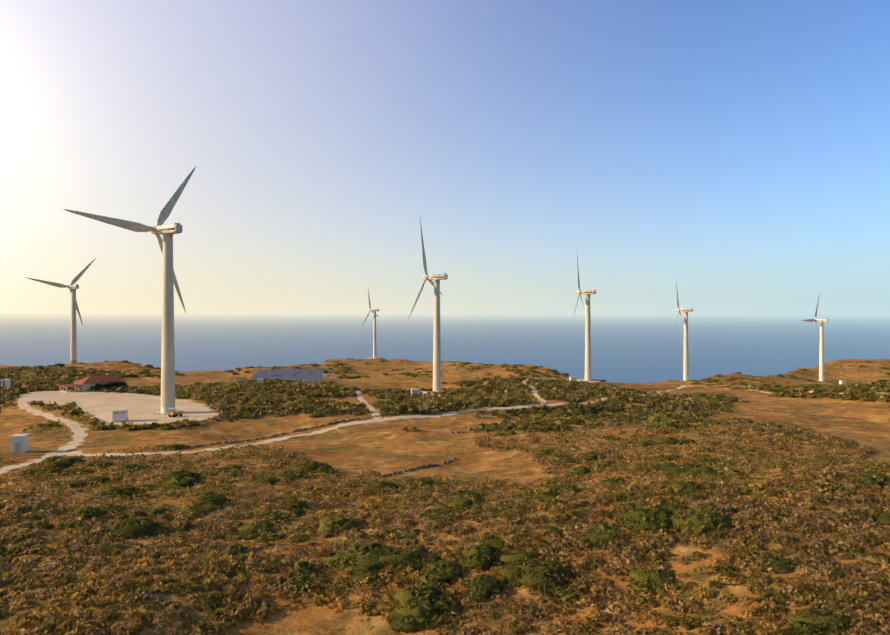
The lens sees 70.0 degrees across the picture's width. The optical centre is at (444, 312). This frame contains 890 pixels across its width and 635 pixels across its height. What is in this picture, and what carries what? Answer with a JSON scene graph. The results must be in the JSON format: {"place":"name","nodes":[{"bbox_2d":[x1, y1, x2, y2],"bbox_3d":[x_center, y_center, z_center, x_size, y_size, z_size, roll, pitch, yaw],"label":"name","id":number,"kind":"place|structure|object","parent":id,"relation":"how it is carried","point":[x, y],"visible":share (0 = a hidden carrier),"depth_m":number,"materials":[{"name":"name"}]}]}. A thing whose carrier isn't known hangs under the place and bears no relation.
{"place":"outdoors","nodes":[
{"label":"outdoors","id":0,"kind":"place"},
{"bbox_2d":[0,397,88,473],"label":"road","id":1,"kind":"structure","parent":0,"point":[79,435],"depth_m":142.28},
{"bbox_2d":[70,289,76,363],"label":"turbine tower","id":2,"kind":"structure","parent":0,"point":[73,353],"depth_m":393.12,"materials":[{"name":"white metal"}]},
{"bbox_2d":[25,258,95,324],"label":"turbine rotor","id":3,"kind":"object","parent":2,"relation":"on","point":[75,280],"visible":0.94,"depth_m":395.04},
{"bbox_2d":[156,233,174,413],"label":"turbine tower","id":4,"kind":"structure","parent":0,"point":[167,373],"depth_m":171.23,"materials":[{"name":"white metal"}]},
{"bbox_2d":[63,167,195,312],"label":"turbine rotor","id":5,"kind":"object","parent":4,"relation":"on","point":[158,229],"visible":0.9,"depth_m":172.01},
{"bbox_2d":[373,311,376,357],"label":"turbine tower","id":6,"kind":"structure","parent":0,"point":[374,338],"depth_m":659.77,"materials":[{"name":"white metal"}]},
{"bbox_2d":[362,290,378,325],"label":"turbine rotor","id":7,"kind":"object","parent":6,"relation":"on","point":[371,310],"visible":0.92,"depth_m":660.34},
{"bbox_2d":[431,279,440,392],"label":"turbine tower","id":8,"kind":"structure","parent":0,"point":[436,358],"depth_m":272.15,"materials":[{"name":"white metal"}]},
{"bbox_2d":[408,220,447,318],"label":"turbine rotor","id":9,"kind":"object","parent":8,"relation":"on","point":[431,277],"visible":0.94,"depth_m":272.22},
{"bbox_2d":[0,358,889,634],"bbox_3d":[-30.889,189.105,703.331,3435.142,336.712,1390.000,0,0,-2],"label":"terrain ground","id":10,"kind":"structure","parent":0,"point":[310,615],"depth_m":113.32,"materials":[{"name":"soil"}]},
{"bbox_2d":[0,381,4,412],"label":"utility pole","id":11,"kind":"object","parent":10,"relation":"on","point":[0,396],"visible":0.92,"depth_m":177.90,"materials":[{"name":"brown wood"}]},
{"bbox_2d":[0,375,5,400],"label":"utility pole","id":12,"kind":"object","parent":10,"relation":"on","point":[3,385],"visible":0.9,"depth_m":192.78,"materials":[{"name":"brown wood"}]},
{"bbox_2d":[1,379,10,386],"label":"utility cabinet","id":13,"kind":"object","parent":10,"relation":"on","point":[7,383],"visible":0.49,"depth_m":220.12,"materials":[{"name":"white metal"}]},
{"bbox_2d":[10,433,28,451],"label":"pump kiosk","id":14,"kind":"object","parent":10,"relation":"on","point":[19,442],"visible":0.9,"depth_m":122.86,"materials":[{"name":"white paint"}]},
{"bbox_2d":[58,373,134,391],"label":"house","id":15,"kind":"structure","parent":10,"relation":"on","point":[86,383],"depth_m":227.27,"materials":[{"name":"red tile"}]},
{"bbox_2d":[95,382,127,388],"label":"house vine foliage","id":16,"kind":"object","parent":15,"relation":"attached to","point":[110,384],"visible":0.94,"depth_m":228.70,"materials":[{"name":"green plant"}]},
{"bbox_2d":[19,391,217,425],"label":"yard gravel","id":17,"kind":"structure","parent":10,"relation":"on","point":[142,408],"depth_m":188.82,"materials":[{"name":"beige gravel"}]},
{"bbox_2d":[112,408,128,421],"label":"transformer cabinet","id":18,"kind":"object","parent":17,"relation":"on","point":[119,415],"visible":0.96,"depth_m":156.24,"materials":[{"name":"white metal"}]},
{"bbox_2d":[152,411,183,414],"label":"turbine foundation","id":19,"kind":"object","parent":17,"relation":"on","point":[154,413],"visible":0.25,"depth_m":171.02,"materials":[{"name":"grey concrete"}]},
{"bbox_2d":[168,408,181,416],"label":"utility tractor","id":20,"kind":"object","parent":17,"relation":"on","point":[172,414],"visible":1,"depth_m":164.17,"materials":[{"name":"yellow metal"}]},
{"bbox_2d":[202,365,339,382],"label":"solar field fence","id":21,"kind":"object","parent":10,"relation":"on","point":[329,370],"visible":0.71,"depth_m":346.04,"materials":[{"name":"silver metal"}]},
{"bbox_2d":[238,369,323,381],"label":"solar panel field","id":22,"kind":"structure","parent":10,"relation":"on","point":[290,373],"depth_m":356.55,"materials":[{"name":"blue glass"}]},
{"bbox_2d":[322,374,327,378],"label":"utility cabinet","id":23,"kind":"object","parent":10,"relation":"on","point":[324,376],"visible":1,"depth_m":355.30,"materials":[{"name":"white metal"}]},
{"bbox_2d":[62,385,685,456],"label":"dirt road","id":24,"kind":"structure","parent":10,"relation":"on","point":[79,453],"depth_m":164.15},
{"bbox_2d":[356,390,439,418],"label":"road","id":25,"kind":"structure","parent":10,"relation":"on","point":[369,406],"depth_m":200.37,"materials":[{"name":"beige gravel"}]},
{"bbox_2d":[411,389,418,394],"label":"transformer cabinet","id":26,"kind":"object","parent":10,"relation":"on","point":[414,391],"visible":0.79,"depth_m":252.91,"materials":[{"name":"white metal"}]},
{"bbox_2d":[0,391,867,511],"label":"dry stone walls","id":27,"kind":"structure","parent":10,"relation":"on","point":[297,430],"depth_m":149.21,"materials":[{"name":"grey stone"}]},
{"bbox_2d":[0,418,889,634],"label":"phrygana shrubs","id":28,"kind":"object","parent":10,"relation":"on","point":[142,556],"visible":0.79,"depth_m":65.48,"materials":[{"name":"brown plant"}]},
{"bbox_2d":[0,358,889,634],"bbox_3d":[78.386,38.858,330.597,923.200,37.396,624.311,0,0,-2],"label":"shrubs","id":29,"kind":"object","parent":10,"relation":"on","point":[413,610],"visible":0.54,"depth_m":67.19,"materials":[{"name":"green plant"}]},
{"bbox_2d":[0,366,889,432],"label":"phrygana shrubs","id":30,"kind":"object","parent":10,"relation":"on","point":[255,391],"visible":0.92,"depth_m":212.88,"materials":[{"name":"green plant"}]},
{"bbox_2d":[0,397,889,634],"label":"grass tufts","id":31,"kind":"object","parent":10,"relation":"on","point":[372,510],"visible":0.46,"depth_m":68.20,"materials":[{"name":"brown plant"}]},
{"bbox_2d":[522,378,563,404],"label":"road","id":32,"kind":"structure","parent":10,"relation":"on","point":[542,401],"depth_m":236.28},
{"bbox_2d":[567,379,598,382],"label":"turbine pad","id":33,"kind":"object","parent":10,"relation":"on","point":[578,380],"visible":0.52,"depth_m":356.00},
{"bbox_2d":[685,385,887,393],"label":"road","id":34,"kind":"structure","parent":10,"relation":"on","point":[763,391],"depth_m":308.95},
{"bbox_2d":[0,314,889,382],"bbox_3d":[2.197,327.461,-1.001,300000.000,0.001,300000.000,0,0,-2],"label":"sea water","id":35,"kind":"structure","parent":0,"point":[637,348],"depth_m":7354.56,"materials":[{"name":"blue liquid"}]},
{"bbox_2d":[0,0,889,313],"label":"sky","id":36,"kind":"structure","parent":0,"point":[734,153],"materials":[{"name":"blue"}]},
{"bbox_2d":[584,294,590,380],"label":"turbine tower","id":37,"kind":"structure","parent":0,"point":[587,376],"depth_m":357.16,"materials":[{"name":"white metal"}]},
{"bbox_2d":[573,256,595,317],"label":"turbine rotor","id":38,"kind":"object","parent":37,"relation":"on","point":[580,292],"visible":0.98,"depth_m":357.87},
{"bbox_2d":[683,312,688,380],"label":"turbine tower","id":39,"kind":"structure","parent":0,"point":[685,365],"depth_m":431.69,"materials":[{"name":"white metal"}]},
{"bbox_2d":[674,282,692,331],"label":"turbine rotor","id":40,"kind":"object","parent":39,"relation":"on","point":[678,310],"visible":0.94,"depth_m":432.47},
{"bbox_2d":[819,322,823,380],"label":"turbine tower","id":41,"kind":"structure","parent":0,"point":[821,362],"depth_m":511.87,"materials":[{"name":"white metal"}]},
{"bbox_2d":[802,293,827,345],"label":"turbine rotor","id":42,"kind":"object","parent":41,"relation":"on","point":[818,320],"visible":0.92,"depth_m":514.40,"materials":[{"name":"white metal"}]}
]}

